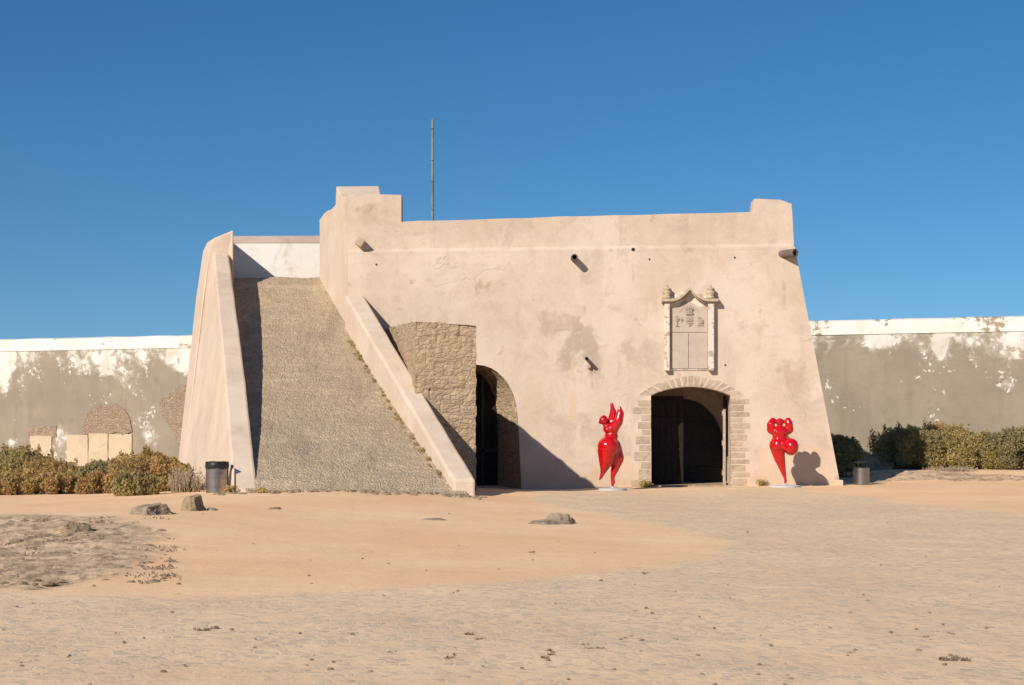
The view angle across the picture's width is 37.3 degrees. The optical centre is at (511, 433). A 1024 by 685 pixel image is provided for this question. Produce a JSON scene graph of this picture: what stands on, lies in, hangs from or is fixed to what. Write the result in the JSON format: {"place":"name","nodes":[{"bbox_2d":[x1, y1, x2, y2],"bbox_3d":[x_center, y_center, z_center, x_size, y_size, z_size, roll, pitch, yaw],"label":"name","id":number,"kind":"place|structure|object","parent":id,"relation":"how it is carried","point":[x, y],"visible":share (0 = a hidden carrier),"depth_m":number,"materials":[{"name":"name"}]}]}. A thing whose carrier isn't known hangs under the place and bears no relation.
{"place":"outdoors","nodes":[
{"label":"outdoors","id":0,"kind":"place"},
{"bbox_2d":[0,467,1023,684],"bbox_3d":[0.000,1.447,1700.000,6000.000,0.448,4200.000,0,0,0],"label":"ground","id":1,"kind":"structure","parent":0,"point":[821,552],"depth_m":15.78,"materials":[{"name":"beige sand"}]},
{"bbox_2d":[9,538,23,543],"bbox_3d":[-6.730,1.516,20.602,0.296,0.182,0.294,0,0,0],"label":"rock","id":2,"kind":"object","parent":1,"relation":"on","point":[16,540],"visible":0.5,"depth_m":20.57,"materials":[{"name":"stone"}]},
{"bbox_2d":[0,472,33,494],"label":"bush","id":3,"kind":"object","parent":1,"relation":"on","point":[10,483],"visible":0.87,"depth_m":39.47,"materials":[{"name":"brown plant"}]},
{"bbox_2d":[0,443,53,477],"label":"bush","id":4,"kind":"object","parent":1,"relation":"on","point":[12,459],"visible":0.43,"depth_m":44.87,"materials":[{"name":"green plant"}]},
{"bbox_2d":[21,468,82,494],"bbox_3d":[-11.984,1.295,39.720,1.641,0.827,1.153,0,0,0],"label":"bush","id":5,"kind":"object","parent":1,"relation":"on","point":[53,482],"visible":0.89,"depth_m":39.52,"materials":[{"name":"brown plant"}]},
{"bbox_2d":[15,455,88,477],"bbox_3d":[-12.977,1.182,43.075,2.211,1.146,1.970,0,0,39],"label":"bush","id":6,"kind":"object","parent":1,"relation":"on","point":[47,466],"visible":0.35,"depth_m":42.62,"materials":[{"name":"brown plant"}]},
{"bbox_2d":[59,523,91,532],"bbox_3d":[-6.330,1.457,22.195,0.512,0.318,0.568,0,0,-44],"label":"rock","id":7,"kind":"object","parent":1,"relation":"on","point":[76,527],"visible":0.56,"depth_m":22.06,"materials":[{"name":"stone"}]},
{"bbox_2d":[68,459,109,476],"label":"bush","id":8,"kind":"object","parent":1,"relation":"on","point":[89,468],"visible":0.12,"depth_m":42.46,"materials":[{"name":"green plant"}]},
{"bbox_2d":[0,490,184,583],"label":"dead scrub","id":9,"kind":"object","parent":1,"relation":"on","point":[127,573],"visible":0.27,"depth_m":19.70,"materials":[{"name":"brown plant"}]},
{"bbox_2d":[74,467,116,493],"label":"bush","id":10,"kind":"object","parent":1,"relation":"on","point":[97,481],"visible":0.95,"depth_m":39.65,"materials":[{"name":"brown plant"}]},
{"bbox_2d":[0,335,191,466],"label":"curtain wall","id":11,"kind":"structure","parent":1,"relation":"on","point":[85,400],"depth_m":68.41,"materials":[{"name":"paint"}]},
{"bbox_2d":[90,458,120,465],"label":"bush","id":12,"kind":"object","parent":1,"relation":"on","point":[94,460],"depth_m":44.91,"materials":[{"name":"green plant"}]},
{"bbox_2d":[110,468,163,495],"bbox_3d":[-9.233,1.240,37.406,1.241,0.793,1.120,0,0,0],"label":"bush","id":13,"kind":"object","parent":1,"relation":"on","point":[128,483],"visible":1,"depth_m":37.10,"materials":[{"name":"green plant"}]},
{"bbox_2d":[103,445,189,490],"bbox_3d":[-9.921,1.016,41.273,2.276,1.459,2.036,0,0,-20],"label":"bush","id":14,"kind":"object","parent":1,"relation":"on","point":[157,463],"visible":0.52,"depth_m":40.70,"materials":[{"name":"brown plant"}]},
{"bbox_2d":[129,502,173,515],"bbox_3d":[-6.140,1.419,26.076,0.853,0.472,0.718,0,0,0],"label":"rock","id":15,"kind":"object","parent":1,"relation":"on","point":[159,508],"visible":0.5,"depth_m":25.95,"materials":[{"name":"beige stone"}]},
{"bbox_2d":[169,456,192,481],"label":"bush","id":16,"kind":"object","parent":1,"relation":"on","point":[174,458],"visible":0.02,"depth_m":45.20,"materials":[{"name":"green plant"}]},
{"bbox_2d":[161,465,205,492],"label":"dry plant","id":17,"kind":"object","parent":1,"relation":"on","point":[181,483],"visible":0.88,"depth_m":39.01,"materials":[{"name":"plant"}]},
{"bbox_2d":[181,494,206,510],"bbox_3d":[-5.724,1.403,27.308,0.492,0.629,0.377,0,0,0],"label":"rock","id":18,"kind":"object","parent":1,"relation":"on","point":[193,503],"visible":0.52,"depth_m":27.23,"materials":[{"name":"stone"}]},
{"bbox_2d":[207,507,216,510],"bbox_3d":[-5.414,1.415,27.458,0.260,0.167,0.200,0,0,0],"label":"rock","id":19,"kind":"object","parent":1,"relation":"on","point":[211,509],"visible":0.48,"depth_m":27.41,"materials":[{"name":"beige stone"}]},
{"bbox_2d":[205,461,228,492],"bbox_3d":[-6.921,1.048,35.655,0.557,0.788,0.558,0,0,0],"label":"litter bin","id":20,"kind":"object","parent":1,"relation":"on","point":[217,477],"visible":0.88,"depth_m":35.43,"materials":[{"name":"metal"}]},
{"bbox_2d":[223,485,240,491],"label":"dry plant","id":21,"kind":"object","parent":1,"relation":"on","point":[229,488],"visible":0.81,"depth_m":34.32,"materials":[{"name":"brown plant"}]},
{"bbox_2d":[234,468,240,491],"bbox_3d":[-6.108,1.111,33.862,0.170,0.661,0.058,0,0,0],"label":"marker plate","id":22,"kind":"object","parent":1,"relation":"on","point":[236,471],"visible":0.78,"depth_m":33.86,"materials":[{"name":"metal"}]},
{"bbox_2d":[254,487,268,492],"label":"weed","id":23,"kind":"object","parent":1,"relation":"on","point":[260,490],"visible":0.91,"depth_m":33.45,"materials":[{"name":"yellow plant"}]},
{"bbox_2d":[422,518,444,519],"bbox_3d":[-1.320,1.539,26.695,0.602,0.109,0.355,0,0,0],"label":"rock","id":24,"kind":"object","parent":1,"relation":"on","point":[433,519],"visible":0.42,"depth_m":26.64,"materials":[{"name":"beige stone"}]},
{"bbox_2d":[13,522,970,661],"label":"dry ground weeds","id":25,"kind":"object","parent":1,"relation":"on","point":[954,658],"visible":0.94,"depth_m":11.27,"materials":[{"name":"brown plant"}]},
{"bbox_2d":[0,489,1001,684],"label":"pebbles","id":26,"kind":"object","parent":1,"relation":"on","point":[368,491],"visible":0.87,"depth_m":18.89,"materials":[{"name":"stone"}]},
{"bbox_2d":[178,186,842,495],"bbox_3d":[-0.910,-2.721,48.520,18.519,10.242,28.436,0,0,-17],"label":"fortress gatehouse","id":27,"kind":"object","parent":1,"relation":"on","point":[520,353],"visible":0.92,"depth_m":45.52,"materials":[{"name":"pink paint"}]},
{"bbox_2d":[346,339,440,477],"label":"ramp weeds","id":28,"kind":"object","parent":27,"relation":"on","point":[359,356],"visible":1,"depth_m":39.83,"materials":[{"name":"green plant"}]},
{"bbox_2d":[431,119,433,220],"bbox_3d":[-2.535,-7.663,48.494,0.098,4.727,0.112,0,0,0],"label":"flagpole","id":29,"kind":"object","parent":27,"relation":"attached to","point":[432,175],"visible":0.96,"depth_m":48.47,"materials":[{"name":"grey metal"}]},
{"bbox_2d":[475,373,498,485],"bbox_3d":[-1.620,-0.200,46.755,2.577,4.200,0.130,0,0,0],"label":"side door","id":30,"kind":"structure","parent":27,"relation":"in","point":[486,428],"depth_m":46.76,"materials":[{"name":"brown wood"}]},
{"bbox_2d":[528,519,573,524],"bbox_3d":[0.664,1.587,26.290,1.008,0.206,0.881,0,0,0],"label":"rock","id":31,"kind":"object","parent":1,"relation":"on","point":[550,521],"visible":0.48,"depth_m":26.19,"materials":[{"name":"beige stone"}]},
{"bbox_2d":[546,513,575,523],"bbox_3d":[0.887,1.581,26.463,0.651,0.412,0.516,0,0,-39],"label":"rock","id":32,"kind":"object","parent":1,"relation":"on","point":[560,516],"visible":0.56,"depth_m":26.36,"materials":[{"name":"beige stone"}]},
{"bbox_2d":[597,403,626,490],"bbox_3d":[2.822,0.394,42.842,0.836,2.514,0.800,0,0,0],"label":"statue","id":33,"kind":"object","parent":1,"relation":"on","point":[610,451],"visible":1,"depth_m":42.67,"materials":[{"name":"red paint"}]},
{"bbox_2d":[639,480,653,486],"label":"weed","id":34,"kind":"object","parent":1,"relation":"on","point":[643,483],"visible":0.86,"depth_m":44.78,"materials":[{"name":"green plant"}]},
{"bbox_2d":[756,479,768,485],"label":"weed","id":35,"kind":"object","parent":1,"relation":"on","point":[763,483],"visible":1,"depth_m":44.93,"materials":[{"name":"yellow plant"}]},
{"bbox_2d":[767,417,800,487],"bbox_3d":[7.883,0.569,43.850,0.917,2.057,0.917,0,0,31],"label":"statue","id":36,"kind":"object","parent":1,"relation":"on","point":[781,443],"visible":1,"depth_m":43.69,"materials":[{"name":"red paint"}]},
{"bbox_2d":[832,434,865,476],"bbox_3d":[11.278,0.774,51.898,1.464,1.550,1.370,0,0,0],"label":"bush","id":37,"kind":"object","parent":1,"relation":"on","point":[848,452],"visible":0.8,"depth_m":51.50,"materials":[{"name":"green plant"}]},
{"bbox_2d":[853,461,869,484],"bbox_3d":[10.511,1.210,45.687,0.482,0.760,0.482,0,0,0],"label":"litter bin","id":38,"kind":"object","parent":1,"relation":"on","point":[860,475],"visible":0.95,"depth_m":45.49,"materials":[{"name":"metal"}]},
{"bbox_2d":[863,453,895,470],"bbox_3d":[12.893,1.288,53.824,1.559,1.226,1.212,0,0,0],"label":"rubble heap","id":39,"kind":"object","parent":1,"relation":"on","point":[877,465],"visible":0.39,"depth_m":53.53,"materials":[{"name":"grey stone"}]},
{"bbox_2d":[867,421,947,468],"bbox_3d":[14.000,0.525,53.832,2.876,1.918,2.222,0,0,0],"label":"bush","id":40,"kind":"object","parent":1,"relation":"on","point":[898,445],"visible":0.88,"depth_m":53.27,"materials":[{"name":"green plant"}]},
{"bbox_2d":[809,316,1023,466],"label":"curtain wall","id":41,"kind":"structure","parent":1,"relation":"on","point":[876,375],"depth_m":57.16,"materials":[{"name":"beige paint"}]},
{"bbox_2d":[910,417,968,467],"bbox_3d":[15.360,0.434,55.038,3.122,2.054,1.997,0,0,0],"label":"bush","id":42,"kind":"object","parent":1,"relation":"on","point":[934,427],"visible":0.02,"depth_m":54.90,"materials":[{"name":"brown plant"}]},
{"bbox_2d":[922,465,985,471],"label":"dry plant","id":43,"kind":"object","parent":1,"relation":"on","point":[957,469],"visible":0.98,"depth_m":50.90,"materials":[{"name":"plant"}]},
{"bbox_2d":[916,422,1003,469],"bbox_3d":[15.821,0.549,53.564,3.341,1.934,2.428,0,0,0],"label":"bush","id":44,"kind":"object","parent":1,"relation":"on","point":[959,445],"visible":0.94,"depth_m":52.93,"materials":[{"name":"green plant"}]},
{"bbox_2d":[973,426,1023,469],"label":"bush","id":45,"kind":"object","parent":1,"relation":"on","point":[1010,449],"visible":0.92,"depth_m":52.74,"materials":[{"name":"green plant"}]},
{"bbox_2d":[0,0,1023,338],"label":"sky","id":46,"kind":"structure","parent":0,"point":[136,135],"materials":[{"name":"blue"}]}
]}

